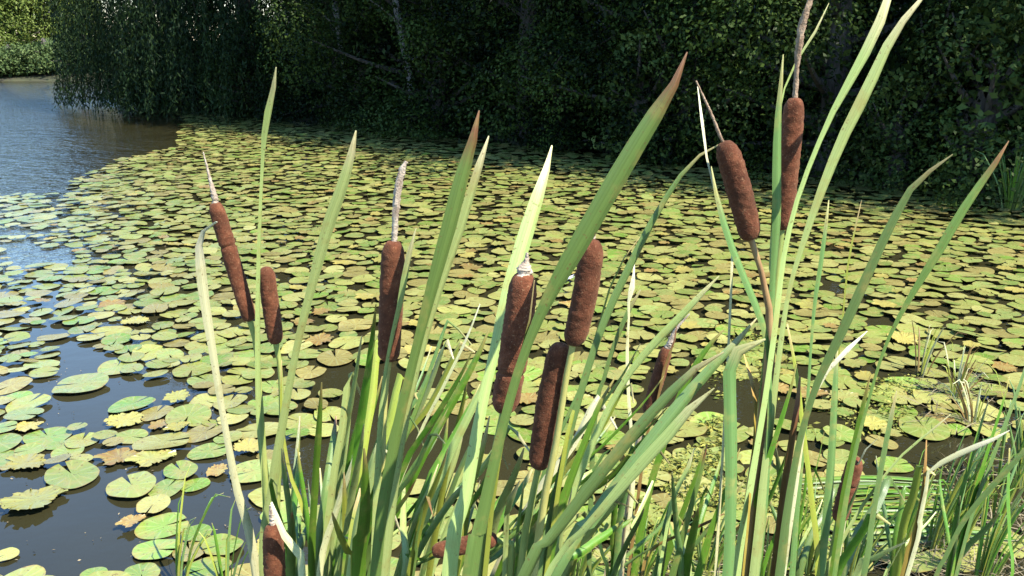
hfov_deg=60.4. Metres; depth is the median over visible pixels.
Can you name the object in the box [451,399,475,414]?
lily pad
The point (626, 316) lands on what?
cattail shoot
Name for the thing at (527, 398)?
ragged lily pad
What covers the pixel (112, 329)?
lily pad
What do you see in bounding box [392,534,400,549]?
lily pad
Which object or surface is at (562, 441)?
lily pad
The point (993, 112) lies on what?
bank bush
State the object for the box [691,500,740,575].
grass tuft
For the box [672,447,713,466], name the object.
lily pad
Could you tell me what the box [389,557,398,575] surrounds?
lily pad
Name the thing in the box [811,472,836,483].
lily pad
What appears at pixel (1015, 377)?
lily pad
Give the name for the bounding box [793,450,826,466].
lily pad
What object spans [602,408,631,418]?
lily pad
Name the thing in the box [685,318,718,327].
lily pad
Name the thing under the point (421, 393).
cattail shoot
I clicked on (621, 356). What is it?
lily pad
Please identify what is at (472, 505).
cattail shoot
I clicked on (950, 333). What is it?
lily pad
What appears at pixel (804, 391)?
ragged lily pad
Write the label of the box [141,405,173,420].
lily pad
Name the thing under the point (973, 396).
lily pad
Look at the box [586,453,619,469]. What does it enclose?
lily pad
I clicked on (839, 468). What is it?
lily pad
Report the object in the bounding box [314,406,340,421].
lily pad
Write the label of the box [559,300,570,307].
ragged lily pad
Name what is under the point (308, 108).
bank tree
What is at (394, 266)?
cattail
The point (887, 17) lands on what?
bank tree
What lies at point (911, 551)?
cattail shoot
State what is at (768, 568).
grass tuft
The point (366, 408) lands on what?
cattail shoot
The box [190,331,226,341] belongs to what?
lily pad
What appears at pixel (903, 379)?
lily pad
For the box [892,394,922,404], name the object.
lily pad
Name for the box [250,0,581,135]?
bank tree
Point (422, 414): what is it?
cattail shoot
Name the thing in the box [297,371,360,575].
cattail shoot
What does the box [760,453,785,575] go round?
cattail shoot
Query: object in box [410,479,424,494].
lily pad
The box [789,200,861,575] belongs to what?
cattail shoot
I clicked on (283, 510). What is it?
lily pad
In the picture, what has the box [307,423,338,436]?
lily pad
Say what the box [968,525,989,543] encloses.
lily pad
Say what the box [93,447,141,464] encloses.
ragged lily pad
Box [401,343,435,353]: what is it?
ragged lily pad
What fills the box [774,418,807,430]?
lily pad
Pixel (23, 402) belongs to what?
lily pad
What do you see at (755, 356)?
lily pad
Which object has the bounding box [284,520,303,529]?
lily pad
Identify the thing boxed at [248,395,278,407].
lily pad
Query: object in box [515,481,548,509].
lily pad
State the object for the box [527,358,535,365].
lily pad
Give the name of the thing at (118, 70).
bank bush
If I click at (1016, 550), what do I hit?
lily pad
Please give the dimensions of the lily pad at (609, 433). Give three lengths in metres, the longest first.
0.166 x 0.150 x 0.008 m
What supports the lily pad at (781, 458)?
on the pond water
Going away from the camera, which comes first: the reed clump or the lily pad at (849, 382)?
the lily pad at (849, 382)
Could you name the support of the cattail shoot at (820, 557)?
on the pond water
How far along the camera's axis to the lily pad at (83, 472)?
3.33 m
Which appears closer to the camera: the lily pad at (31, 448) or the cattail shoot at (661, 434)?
the cattail shoot at (661, 434)
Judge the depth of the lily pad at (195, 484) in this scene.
3.28 m
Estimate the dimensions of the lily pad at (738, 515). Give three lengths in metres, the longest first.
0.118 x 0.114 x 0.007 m
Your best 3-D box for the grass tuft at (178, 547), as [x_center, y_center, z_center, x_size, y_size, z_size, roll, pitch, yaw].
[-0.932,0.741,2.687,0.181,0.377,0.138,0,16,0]
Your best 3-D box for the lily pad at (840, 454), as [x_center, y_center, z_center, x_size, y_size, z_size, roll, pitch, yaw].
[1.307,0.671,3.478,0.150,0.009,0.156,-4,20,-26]
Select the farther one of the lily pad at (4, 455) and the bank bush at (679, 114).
the bank bush at (679, 114)
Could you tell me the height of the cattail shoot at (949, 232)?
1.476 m
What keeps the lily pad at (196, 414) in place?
on the pond water
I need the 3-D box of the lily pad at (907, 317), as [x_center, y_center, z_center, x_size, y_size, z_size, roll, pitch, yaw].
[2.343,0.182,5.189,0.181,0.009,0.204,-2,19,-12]
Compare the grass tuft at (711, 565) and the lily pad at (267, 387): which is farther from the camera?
the lily pad at (267, 387)
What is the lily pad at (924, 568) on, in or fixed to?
on the pond water
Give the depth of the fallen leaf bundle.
3.13 m
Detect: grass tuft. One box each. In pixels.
[175,464,227,575]
[199,499,259,575]
[573,510,635,575]
[629,494,714,575]
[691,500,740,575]
[764,500,832,575]
[803,481,833,574]
[841,485,919,575]
[895,451,946,561]
[908,321,966,377]
[926,423,1023,552]
[936,365,991,424]
[938,341,994,402]
[945,439,1017,541]
[974,462,1023,575]
[986,361,1023,489]
[991,400,1023,526]
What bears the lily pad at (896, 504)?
on the pond water
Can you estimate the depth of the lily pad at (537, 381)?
4.27 m
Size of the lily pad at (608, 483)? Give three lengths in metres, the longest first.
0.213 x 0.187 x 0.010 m
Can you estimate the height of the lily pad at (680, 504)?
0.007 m
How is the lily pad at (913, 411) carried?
on the pond water
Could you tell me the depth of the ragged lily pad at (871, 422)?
3.76 m
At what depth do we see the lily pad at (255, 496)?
3.19 m
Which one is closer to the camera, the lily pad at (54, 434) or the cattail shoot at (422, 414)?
the cattail shoot at (422, 414)
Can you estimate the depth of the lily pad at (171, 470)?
3.36 m
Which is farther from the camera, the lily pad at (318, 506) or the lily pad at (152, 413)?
the lily pad at (152, 413)
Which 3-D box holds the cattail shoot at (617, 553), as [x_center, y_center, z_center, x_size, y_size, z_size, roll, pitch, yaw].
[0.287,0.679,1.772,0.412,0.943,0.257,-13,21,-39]
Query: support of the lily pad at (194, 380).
on the pond water
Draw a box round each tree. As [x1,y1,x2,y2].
[0,0,54,47]
[14,0,91,43]
[34,0,286,114]
[35,0,235,112]
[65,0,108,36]
[102,0,379,125]
[204,0,450,126]
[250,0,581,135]
[299,0,508,42]
[355,0,683,145]
[405,0,572,39]
[462,0,893,166]
[485,0,735,43]
[588,0,1023,193]
[718,0,917,38]
[774,0,1023,49]
[852,0,1023,212]
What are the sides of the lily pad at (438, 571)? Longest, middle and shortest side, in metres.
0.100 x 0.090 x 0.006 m
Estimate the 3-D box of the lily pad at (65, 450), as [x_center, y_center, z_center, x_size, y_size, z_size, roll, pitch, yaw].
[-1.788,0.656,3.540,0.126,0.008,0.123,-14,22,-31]
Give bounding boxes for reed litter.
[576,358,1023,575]
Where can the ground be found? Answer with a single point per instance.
(35, 77)
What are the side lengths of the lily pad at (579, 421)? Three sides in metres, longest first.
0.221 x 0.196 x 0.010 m
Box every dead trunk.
[313,0,384,100]
[370,0,417,131]
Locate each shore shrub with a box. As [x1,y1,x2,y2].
[0,38,86,74]
[0,44,53,76]
[6,34,112,71]
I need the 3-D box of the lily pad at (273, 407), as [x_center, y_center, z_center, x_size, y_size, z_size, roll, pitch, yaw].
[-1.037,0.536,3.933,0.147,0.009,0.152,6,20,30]
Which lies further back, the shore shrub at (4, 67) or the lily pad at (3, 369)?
the shore shrub at (4, 67)
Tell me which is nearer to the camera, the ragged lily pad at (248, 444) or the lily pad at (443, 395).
the ragged lily pad at (248, 444)
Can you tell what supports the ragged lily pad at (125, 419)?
on the pond water
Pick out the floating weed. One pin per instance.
(710, 461)
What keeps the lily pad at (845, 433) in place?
on the pond water
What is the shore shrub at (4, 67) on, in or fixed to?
on the ground
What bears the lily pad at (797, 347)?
on the pond water
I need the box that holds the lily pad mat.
[0,107,1023,575]
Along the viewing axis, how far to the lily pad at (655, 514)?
3.05 m
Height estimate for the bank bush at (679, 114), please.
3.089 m
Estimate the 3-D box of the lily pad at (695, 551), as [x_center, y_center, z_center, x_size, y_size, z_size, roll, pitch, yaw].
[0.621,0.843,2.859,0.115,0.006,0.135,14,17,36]
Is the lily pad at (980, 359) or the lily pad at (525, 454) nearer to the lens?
the lily pad at (525, 454)
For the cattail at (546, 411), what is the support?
on the pond water
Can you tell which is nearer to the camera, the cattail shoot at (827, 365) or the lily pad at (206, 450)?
the cattail shoot at (827, 365)
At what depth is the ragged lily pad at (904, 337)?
4.83 m
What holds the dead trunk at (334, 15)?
on the ground
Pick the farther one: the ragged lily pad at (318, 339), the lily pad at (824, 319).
the lily pad at (824, 319)
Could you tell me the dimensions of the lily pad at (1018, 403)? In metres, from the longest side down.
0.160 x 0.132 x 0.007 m
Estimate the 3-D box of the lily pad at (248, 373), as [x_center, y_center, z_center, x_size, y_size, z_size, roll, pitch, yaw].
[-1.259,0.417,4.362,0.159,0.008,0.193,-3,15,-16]
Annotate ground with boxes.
[0,0,1023,188]
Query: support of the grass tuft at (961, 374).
on the pond water
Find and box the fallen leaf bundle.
[802,475,1022,544]
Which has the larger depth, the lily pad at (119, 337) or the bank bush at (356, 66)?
the bank bush at (356, 66)
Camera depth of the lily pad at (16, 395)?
4.11 m
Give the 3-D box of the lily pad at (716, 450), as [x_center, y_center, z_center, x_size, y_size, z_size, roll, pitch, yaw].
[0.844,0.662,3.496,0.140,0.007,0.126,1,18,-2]
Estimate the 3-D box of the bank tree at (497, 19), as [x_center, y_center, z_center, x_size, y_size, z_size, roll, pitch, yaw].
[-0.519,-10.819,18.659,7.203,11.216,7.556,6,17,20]
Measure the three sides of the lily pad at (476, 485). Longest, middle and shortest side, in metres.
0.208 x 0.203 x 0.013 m
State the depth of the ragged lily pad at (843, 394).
4.07 m
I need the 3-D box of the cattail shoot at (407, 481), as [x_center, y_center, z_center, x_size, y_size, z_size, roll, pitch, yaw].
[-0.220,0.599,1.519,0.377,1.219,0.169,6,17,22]
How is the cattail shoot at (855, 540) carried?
on the pond water
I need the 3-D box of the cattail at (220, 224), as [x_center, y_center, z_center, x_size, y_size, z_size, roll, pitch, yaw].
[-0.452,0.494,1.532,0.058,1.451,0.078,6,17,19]
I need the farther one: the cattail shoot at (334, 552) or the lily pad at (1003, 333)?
the lily pad at (1003, 333)
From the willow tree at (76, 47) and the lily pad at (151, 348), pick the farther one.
the willow tree at (76, 47)
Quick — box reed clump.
[977,143,1023,212]
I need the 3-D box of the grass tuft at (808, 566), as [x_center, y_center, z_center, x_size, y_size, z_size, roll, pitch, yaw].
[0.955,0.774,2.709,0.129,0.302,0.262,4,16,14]
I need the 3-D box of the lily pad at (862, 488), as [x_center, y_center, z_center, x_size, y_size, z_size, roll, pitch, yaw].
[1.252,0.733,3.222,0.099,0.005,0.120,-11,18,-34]
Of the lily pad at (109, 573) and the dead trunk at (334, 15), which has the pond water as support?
the lily pad at (109, 573)
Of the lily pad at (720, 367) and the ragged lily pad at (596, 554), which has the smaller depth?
the ragged lily pad at (596, 554)
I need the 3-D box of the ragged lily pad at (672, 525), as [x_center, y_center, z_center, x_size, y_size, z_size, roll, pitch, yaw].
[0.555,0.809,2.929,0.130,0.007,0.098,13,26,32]
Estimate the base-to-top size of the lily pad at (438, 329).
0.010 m
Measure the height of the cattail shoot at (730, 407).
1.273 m
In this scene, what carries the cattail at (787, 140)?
on the pond water
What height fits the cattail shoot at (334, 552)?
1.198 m
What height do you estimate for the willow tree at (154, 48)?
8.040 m
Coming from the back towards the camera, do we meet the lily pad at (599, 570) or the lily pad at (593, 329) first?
the lily pad at (593, 329)
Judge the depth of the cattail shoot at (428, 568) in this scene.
1.79 m
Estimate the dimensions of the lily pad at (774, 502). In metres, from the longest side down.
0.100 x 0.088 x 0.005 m
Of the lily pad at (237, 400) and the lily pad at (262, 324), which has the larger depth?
the lily pad at (262, 324)
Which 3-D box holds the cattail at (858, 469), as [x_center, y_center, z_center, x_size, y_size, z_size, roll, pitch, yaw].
[0.595,0.704,1.652,0.071,0.949,0.035,6,17,21]
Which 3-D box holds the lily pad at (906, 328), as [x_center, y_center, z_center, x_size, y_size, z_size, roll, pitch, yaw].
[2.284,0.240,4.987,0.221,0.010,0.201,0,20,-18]
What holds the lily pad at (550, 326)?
on the pond water
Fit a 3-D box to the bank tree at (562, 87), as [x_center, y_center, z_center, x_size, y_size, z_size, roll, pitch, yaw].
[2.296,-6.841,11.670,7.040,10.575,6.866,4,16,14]
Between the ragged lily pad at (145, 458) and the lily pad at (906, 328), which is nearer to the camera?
the ragged lily pad at (145, 458)
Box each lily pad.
[0,338,10,344]
[0,366,9,373]
[0,377,32,394]
[0,421,16,432]
[0,433,22,452]
[0,450,16,466]
[0,453,45,469]
[0,485,67,510]
[0,547,18,560]
[3,407,43,419]
[5,393,50,412]
[5,565,45,575]
[7,391,32,400]
[14,421,43,431]
[14,442,46,455]
[23,360,59,367]
[23,426,72,445]
[44,460,99,488]
[51,444,83,457]
[52,372,108,392]
[64,432,98,447]
[80,567,107,575]
[89,571,130,575]
[91,326,130,335]
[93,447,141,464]
[97,359,136,374]
[101,333,131,344]
[104,411,143,427]
[106,471,155,497]
[108,396,155,412]
[113,429,147,443]
[115,514,145,527]
[121,316,149,323]
[124,562,159,575]
[125,449,176,466]
[132,344,164,355]
[132,432,189,449]
[132,539,177,559]
[134,512,189,538]
[136,494,170,512]
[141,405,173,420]
[148,478,185,496]
[154,348,183,358]
[163,389,189,402]
[163,421,189,430]
[163,460,197,478]
[165,404,211,425]
[172,361,211,376]
[172,539,206,560]
[180,477,209,491]
[181,524,211,540]
[183,423,221,442]
[184,556,231,575]
[187,374,222,384]
[187,443,225,459]
[188,317,225,326]
[189,393,216,407]
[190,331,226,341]
[197,352,237,363]
[201,533,242,554]
[206,463,227,475]
[213,394,247,409]
[213,431,242,443]
[217,413,248,423]
[218,327,248,337]
[222,375,253,384]
[229,459,271,482]
[229,563,251,575]
[233,303,262,309]
[233,437,258,452]
[237,422,277,438]
[241,366,274,378]
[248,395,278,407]
[248,486,290,506]
[260,318,284,327]
[260,501,302,522]
[262,380,285,392]
[265,356,299,366]
[266,401,297,414]
[280,339,313,353]
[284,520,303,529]
[286,413,316,428]
[288,348,321,358]
[296,366,325,378]
[301,505,319,519]
[305,332,333,345]
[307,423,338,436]
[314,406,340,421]
[317,349,352,365]
[328,336,363,348]
[338,318,372,329]
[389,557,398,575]
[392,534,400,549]
[398,356,434,370]
[398,497,416,517]
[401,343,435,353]
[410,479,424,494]
[414,399,446,409]
[430,324,450,332]
[430,505,453,518]
[434,564,462,575]
[437,306,470,313]
[438,517,472,538]
[440,390,467,400]
[442,368,477,381]
[444,350,474,359]
[445,473,479,498]
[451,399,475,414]
[457,359,485,371]
[460,559,496,575]
[475,370,496,381]
[476,323,493,332]
[483,418,520,434]
[486,405,515,419]
[496,480,515,495]
[508,427,531,442]
[509,514,517,529]
[515,470,541,483]
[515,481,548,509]
[516,446,529,459]
[519,392,537,403]
[523,366,542,381]
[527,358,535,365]
[533,378,540,385]
[536,330,560,341]
[540,319,560,330]
[553,475,567,486]
[556,446,562,460]
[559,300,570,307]
[559,435,581,450]
[560,332,594,344]
[563,522,576,543]
[564,407,584,417]
[567,391,592,400]
[569,412,615,433]
[575,565,626,575]
[576,504,593,521]
[576,555,596,568]
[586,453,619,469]
[589,325,596,334]
[589,429,624,444]
[593,548,610,562]
[600,393,636,408]
[600,469,637,489]
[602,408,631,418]
[603,511,638,526]
[617,351,651,362]
[618,364,649,373]
[625,557,643,571]
[633,490,653,506]
[633,503,665,524]
[635,467,670,485]
[639,349,675,356]
[647,450,676,470]
[651,493,676,507]
[652,538,675,559]
[663,407,696,419]
[668,436,683,443]
[668,522,690,534]
[669,474,715,499]
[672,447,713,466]
[675,421,707,436]
[676,497,699,510]
[682,464,715,478]
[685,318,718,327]
[686,331,707,339]
[689,412,723,428]
[691,361,724,373]
[691,559,721,575]
[693,539,719,555]
[702,510,738,530]
[707,447,742,461]
[710,422,751,442]
[715,324,752,335]
[719,365,759,378]
[736,507,742,519]
[737,491,745,506]
[738,340,763,349]
[739,450,774,464]
[745,350,762,358]
[745,427,774,435]
[745,464,782,484]
[766,517,775,533]
[771,496,778,508]
[773,456,792,468]
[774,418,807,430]
[777,440,795,450]
[778,382,788,393]
[779,374,812,386]
[783,344,809,351]
[788,355,820,364]
[792,386,828,397]
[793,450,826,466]
[794,308,829,316]
[799,531,831,545]
[802,333,833,338]
[806,428,828,440]
[811,365,851,376]
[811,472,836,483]
[815,316,841,325]
[823,424,860,442]
[823,449,864,463]
[824,464,864,475]
[825,375,861,388]
[827,548,873,571]
[829,389,858,400]
[830,514,881,540]
[837,482,867,495]
[852,496,867,509]
[859,545,879,555]
[864,325,899,333]
[864,415,886,429]
[865,435,897,448]
[866,409,893,421]
[868,384,906,397]
[868,487,895,499]
[874,456,913,471]
[877,544,940,572]
[879,404,917,417]
[879,503,934,527]
[883,377,922,390]
[884,356,923,365]
[887,331,917,344]
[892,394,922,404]
[893,313,924,324]
[895,489,928,499]
[896,324,932,336]
[899,416,949,440]
[913,390,950,404]
[920,527,930,548]
[924,413,955,422]
[925,493,978,518]
[926,328,963,337]
[926,546,975,571]
[945,389,980,402]
[946,423,971,435]
[948,413,982,426]
[951,354,994,365]
[957,401,1003,420]
[965,545,986,559]
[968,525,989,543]
[971,422,1009,441]
[976,382,1007,390]
[982,328,1019,337]
[983,527,1023,557]
[990,361,1017,371]
[997,399,1023,410]
[1002,372,1023,383]
[1012,420,1023,428]
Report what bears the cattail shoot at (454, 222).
on the pond water
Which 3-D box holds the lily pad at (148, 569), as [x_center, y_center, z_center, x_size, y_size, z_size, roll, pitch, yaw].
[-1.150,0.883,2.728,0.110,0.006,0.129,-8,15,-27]
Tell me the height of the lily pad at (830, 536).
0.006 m
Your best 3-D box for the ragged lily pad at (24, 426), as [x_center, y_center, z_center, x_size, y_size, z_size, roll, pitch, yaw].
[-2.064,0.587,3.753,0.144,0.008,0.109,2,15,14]
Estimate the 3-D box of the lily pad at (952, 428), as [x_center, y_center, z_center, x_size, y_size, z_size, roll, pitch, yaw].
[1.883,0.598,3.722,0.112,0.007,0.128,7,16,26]
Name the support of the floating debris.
on the pond water
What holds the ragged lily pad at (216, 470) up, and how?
on the pond water
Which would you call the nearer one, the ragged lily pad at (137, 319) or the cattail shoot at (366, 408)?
the cattail shoot at (366, 408)
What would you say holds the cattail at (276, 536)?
on the pond water
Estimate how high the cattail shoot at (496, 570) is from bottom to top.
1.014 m
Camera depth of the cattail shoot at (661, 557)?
1.41 m
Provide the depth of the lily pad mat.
6.55 m
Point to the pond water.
(46, 147)
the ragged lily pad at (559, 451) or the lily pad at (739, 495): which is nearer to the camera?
the lily pad at (739, 495)
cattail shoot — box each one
[259,130,356,575]
[269,416,306,575]
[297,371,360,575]
[319,336,382,575]
[331,445,415,575]
[336,304,417,575]
[367,304,489,575]
[368,339,474,494]
[370,110,488,575]
[370,320,471,504]
[394,380,528,575]
[397,448,447,575]
[419,382,491,575]
[441,416,521,575]
[462,52,687,575]
[488,448,541,564]
[490,394,651,575]
[514,481,551,575]
[518,318,756,575]
[534,344,669,533]
[554,276,718,557]
[559,489,630,561]
[561,481,639,575]
[586,265,640,575]
[596,445,683,575]
[640,444,739,575]
[669,457,743,575]
[722,338,765,575]
[733,0,921,575]
[752,364,800,575]
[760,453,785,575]
[769,434,851,575]
[775,154,952,575]
[787,324,837,575]
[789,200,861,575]
[824,374,950,575]
[830,476,904,575]
[832,141,1008,575]
[852,430,1009,575]
[876,456,935,575]
[934,369,1023,575]
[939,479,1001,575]
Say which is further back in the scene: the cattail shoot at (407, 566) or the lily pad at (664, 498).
the lily pad at (664, 498)
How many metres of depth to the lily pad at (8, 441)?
3.61 m
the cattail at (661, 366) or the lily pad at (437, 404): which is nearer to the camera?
the cattail at (661, 366)
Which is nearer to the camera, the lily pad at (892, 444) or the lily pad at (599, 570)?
the lily pad at (599, 570)
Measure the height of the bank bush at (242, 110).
2.574 m
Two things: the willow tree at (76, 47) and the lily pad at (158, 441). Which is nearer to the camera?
the lily pad at (158, 441)
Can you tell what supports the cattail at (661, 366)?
on the pond water
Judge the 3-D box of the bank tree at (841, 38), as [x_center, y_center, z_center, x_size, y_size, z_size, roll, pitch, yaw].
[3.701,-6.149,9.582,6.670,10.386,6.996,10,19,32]
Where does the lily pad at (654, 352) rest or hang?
on the pond water
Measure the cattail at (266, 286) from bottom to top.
1.587 m
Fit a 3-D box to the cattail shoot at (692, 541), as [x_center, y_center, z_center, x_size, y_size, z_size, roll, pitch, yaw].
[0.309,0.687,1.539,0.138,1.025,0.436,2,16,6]
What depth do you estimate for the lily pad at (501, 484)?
3.24 m
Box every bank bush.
[86,2,159,109]
[119,27,196,108]
[150,0,248,115]
[190,5,308,119]
[319,27,401,128]
[354,0,515,142]
[485,9,615,153]
[569,0,792,168]
[584,25,694,162]
[825,0,1023,189]
[835,67,958,192]
[882,0,1023,201]
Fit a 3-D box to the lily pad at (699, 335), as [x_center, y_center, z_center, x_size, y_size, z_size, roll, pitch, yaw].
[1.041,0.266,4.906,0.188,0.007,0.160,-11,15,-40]
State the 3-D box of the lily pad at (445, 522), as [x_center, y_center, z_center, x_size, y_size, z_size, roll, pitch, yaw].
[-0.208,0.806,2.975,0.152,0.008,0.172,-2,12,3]
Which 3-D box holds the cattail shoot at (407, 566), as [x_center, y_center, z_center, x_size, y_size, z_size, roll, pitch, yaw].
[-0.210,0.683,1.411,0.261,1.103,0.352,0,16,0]
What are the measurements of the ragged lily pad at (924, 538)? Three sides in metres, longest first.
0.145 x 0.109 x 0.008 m
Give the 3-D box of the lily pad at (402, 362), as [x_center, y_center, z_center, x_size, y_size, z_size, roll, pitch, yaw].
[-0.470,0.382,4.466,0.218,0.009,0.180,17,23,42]
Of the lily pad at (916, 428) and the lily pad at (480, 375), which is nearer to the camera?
the lily pad at (916, 428)
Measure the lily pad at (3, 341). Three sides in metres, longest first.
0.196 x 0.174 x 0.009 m
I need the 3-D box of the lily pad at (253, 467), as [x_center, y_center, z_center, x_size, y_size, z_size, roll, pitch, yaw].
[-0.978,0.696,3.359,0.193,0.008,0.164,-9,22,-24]
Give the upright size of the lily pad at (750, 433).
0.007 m
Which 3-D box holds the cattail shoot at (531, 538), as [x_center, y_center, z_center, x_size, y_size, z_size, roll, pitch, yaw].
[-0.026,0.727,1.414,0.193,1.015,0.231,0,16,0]
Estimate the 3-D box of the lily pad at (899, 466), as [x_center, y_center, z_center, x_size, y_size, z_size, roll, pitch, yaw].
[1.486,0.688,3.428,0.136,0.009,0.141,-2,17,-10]
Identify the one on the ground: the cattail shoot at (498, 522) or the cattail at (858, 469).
the cattail shoot at (498, 522)
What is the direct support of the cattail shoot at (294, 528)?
on the ground
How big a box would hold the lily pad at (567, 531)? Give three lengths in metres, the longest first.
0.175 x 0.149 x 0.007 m
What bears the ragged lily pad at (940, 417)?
on the pond water
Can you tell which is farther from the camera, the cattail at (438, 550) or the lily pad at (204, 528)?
the lily pad at (204, 528)
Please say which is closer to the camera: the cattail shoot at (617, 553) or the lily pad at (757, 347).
the cattail shoot at (617, 553)
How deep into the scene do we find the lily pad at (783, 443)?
3.60 m
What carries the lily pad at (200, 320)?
on the pond water
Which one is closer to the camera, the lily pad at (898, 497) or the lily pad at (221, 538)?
the lily pad at (221, 538)
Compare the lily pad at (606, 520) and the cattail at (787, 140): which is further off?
the lily pad at (606, 520)
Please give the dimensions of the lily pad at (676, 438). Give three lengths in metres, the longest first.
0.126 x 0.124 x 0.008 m
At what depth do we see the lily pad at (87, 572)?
2.73 m
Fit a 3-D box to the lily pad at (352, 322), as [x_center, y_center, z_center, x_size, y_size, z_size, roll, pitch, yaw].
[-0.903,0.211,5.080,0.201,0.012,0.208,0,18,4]
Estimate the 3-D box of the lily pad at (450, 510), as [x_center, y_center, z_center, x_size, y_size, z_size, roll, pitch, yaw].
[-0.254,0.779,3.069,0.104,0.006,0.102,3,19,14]
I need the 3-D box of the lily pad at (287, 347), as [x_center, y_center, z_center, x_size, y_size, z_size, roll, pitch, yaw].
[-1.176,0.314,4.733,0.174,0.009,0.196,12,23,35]
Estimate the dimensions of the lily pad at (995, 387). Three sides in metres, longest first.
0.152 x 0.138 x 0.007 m
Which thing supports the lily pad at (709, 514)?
on the pond water
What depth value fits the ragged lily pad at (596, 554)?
2.81 m
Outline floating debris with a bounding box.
[0,226,311,560]
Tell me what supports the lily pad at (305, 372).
on the pond water
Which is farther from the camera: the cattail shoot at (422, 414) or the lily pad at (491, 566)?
the lily pad at (491, 566)
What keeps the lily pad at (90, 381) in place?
on the pond water
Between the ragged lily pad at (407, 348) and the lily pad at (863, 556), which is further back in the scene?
the ragged lily pad at (407, 348)
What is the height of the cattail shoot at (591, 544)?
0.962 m
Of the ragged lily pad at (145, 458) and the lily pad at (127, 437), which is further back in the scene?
the lily pad at (127, 437)
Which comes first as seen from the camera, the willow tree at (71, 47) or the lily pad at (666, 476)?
the lily pad at (666, 476)
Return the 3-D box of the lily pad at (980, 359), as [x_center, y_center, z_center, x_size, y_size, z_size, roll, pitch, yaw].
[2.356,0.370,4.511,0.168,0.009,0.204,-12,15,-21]
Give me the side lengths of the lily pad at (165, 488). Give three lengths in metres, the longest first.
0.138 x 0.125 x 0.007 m
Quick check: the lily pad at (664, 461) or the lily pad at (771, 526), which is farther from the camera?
the lily pad at (664, 461)
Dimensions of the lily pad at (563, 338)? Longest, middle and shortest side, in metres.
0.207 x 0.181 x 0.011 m
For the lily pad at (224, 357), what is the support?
on the pond water
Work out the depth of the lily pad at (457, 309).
5.35 m
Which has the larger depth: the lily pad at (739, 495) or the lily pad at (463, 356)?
the lily pad at (463, 356)
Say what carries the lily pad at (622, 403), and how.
on the pond water
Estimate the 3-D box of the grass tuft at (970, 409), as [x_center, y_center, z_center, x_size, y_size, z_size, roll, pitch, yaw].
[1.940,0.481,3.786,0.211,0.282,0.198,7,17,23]
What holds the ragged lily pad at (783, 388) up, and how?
on the pond water
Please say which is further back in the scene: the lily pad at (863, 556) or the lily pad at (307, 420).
the lily pad at (307, 420)
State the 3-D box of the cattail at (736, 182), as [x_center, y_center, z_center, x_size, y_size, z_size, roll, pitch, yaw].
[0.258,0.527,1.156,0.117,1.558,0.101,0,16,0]
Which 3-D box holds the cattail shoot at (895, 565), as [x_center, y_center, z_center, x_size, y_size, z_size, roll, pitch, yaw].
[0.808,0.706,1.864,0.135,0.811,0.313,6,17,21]
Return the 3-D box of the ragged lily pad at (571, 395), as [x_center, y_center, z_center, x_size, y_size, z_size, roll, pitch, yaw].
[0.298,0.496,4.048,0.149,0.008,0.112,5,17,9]
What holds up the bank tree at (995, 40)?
on the ground
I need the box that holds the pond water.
[0,81,1023,575]
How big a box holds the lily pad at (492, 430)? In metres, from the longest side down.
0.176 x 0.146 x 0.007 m
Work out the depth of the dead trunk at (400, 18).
15.45 m
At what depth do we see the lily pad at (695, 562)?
2.72 m
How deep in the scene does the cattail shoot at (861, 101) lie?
0.99 m
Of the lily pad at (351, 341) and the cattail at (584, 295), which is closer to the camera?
the cattail at (584, 295)
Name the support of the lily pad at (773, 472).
on the pond water
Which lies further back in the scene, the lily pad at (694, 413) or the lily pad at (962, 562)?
the lily pad at (694, 413)
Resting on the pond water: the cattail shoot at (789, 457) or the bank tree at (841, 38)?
the cattail shoot at (789, 457)
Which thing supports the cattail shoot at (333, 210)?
on the ground
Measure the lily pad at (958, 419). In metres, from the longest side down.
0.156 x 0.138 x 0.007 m
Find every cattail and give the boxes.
[195,152,267,575]
[255,67,283,509]
[262,502,305,575]
[351,161,416,575]
[432,480,519,575]
[442,145,552,575]
[516,342,615,575]
[531,145,716,575]
[621,313,723,575]
[695,80,774,575]
[757,0,828,412]
[828,438,877,559]
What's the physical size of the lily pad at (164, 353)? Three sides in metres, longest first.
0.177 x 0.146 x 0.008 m
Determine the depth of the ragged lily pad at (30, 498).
3.14 m
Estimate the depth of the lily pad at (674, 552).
2.84 m
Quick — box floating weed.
[625,322,918,575]
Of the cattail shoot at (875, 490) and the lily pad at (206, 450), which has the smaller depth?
the cattail shoot at (875, 490)
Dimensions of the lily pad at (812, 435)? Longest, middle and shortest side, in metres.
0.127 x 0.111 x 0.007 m
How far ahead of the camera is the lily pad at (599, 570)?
2.73 m
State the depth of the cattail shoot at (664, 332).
1.34 m
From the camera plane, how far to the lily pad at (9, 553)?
2.83 m
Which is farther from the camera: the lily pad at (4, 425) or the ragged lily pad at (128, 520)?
the lily pad at (4, 425)
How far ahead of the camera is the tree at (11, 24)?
42.69 m
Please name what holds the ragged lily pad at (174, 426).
on the pond water
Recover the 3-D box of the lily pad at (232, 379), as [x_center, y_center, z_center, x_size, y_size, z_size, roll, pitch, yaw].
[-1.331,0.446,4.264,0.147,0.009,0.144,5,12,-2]
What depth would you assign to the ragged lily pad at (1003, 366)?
4.43 m
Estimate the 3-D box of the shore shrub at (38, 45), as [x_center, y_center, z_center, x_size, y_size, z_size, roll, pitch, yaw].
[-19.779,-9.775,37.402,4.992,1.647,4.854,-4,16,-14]
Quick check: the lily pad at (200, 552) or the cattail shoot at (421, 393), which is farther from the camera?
the lily pad at (200, 552)
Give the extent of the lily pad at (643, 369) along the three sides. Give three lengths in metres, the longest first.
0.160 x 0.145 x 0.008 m
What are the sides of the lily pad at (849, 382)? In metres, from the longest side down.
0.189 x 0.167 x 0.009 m

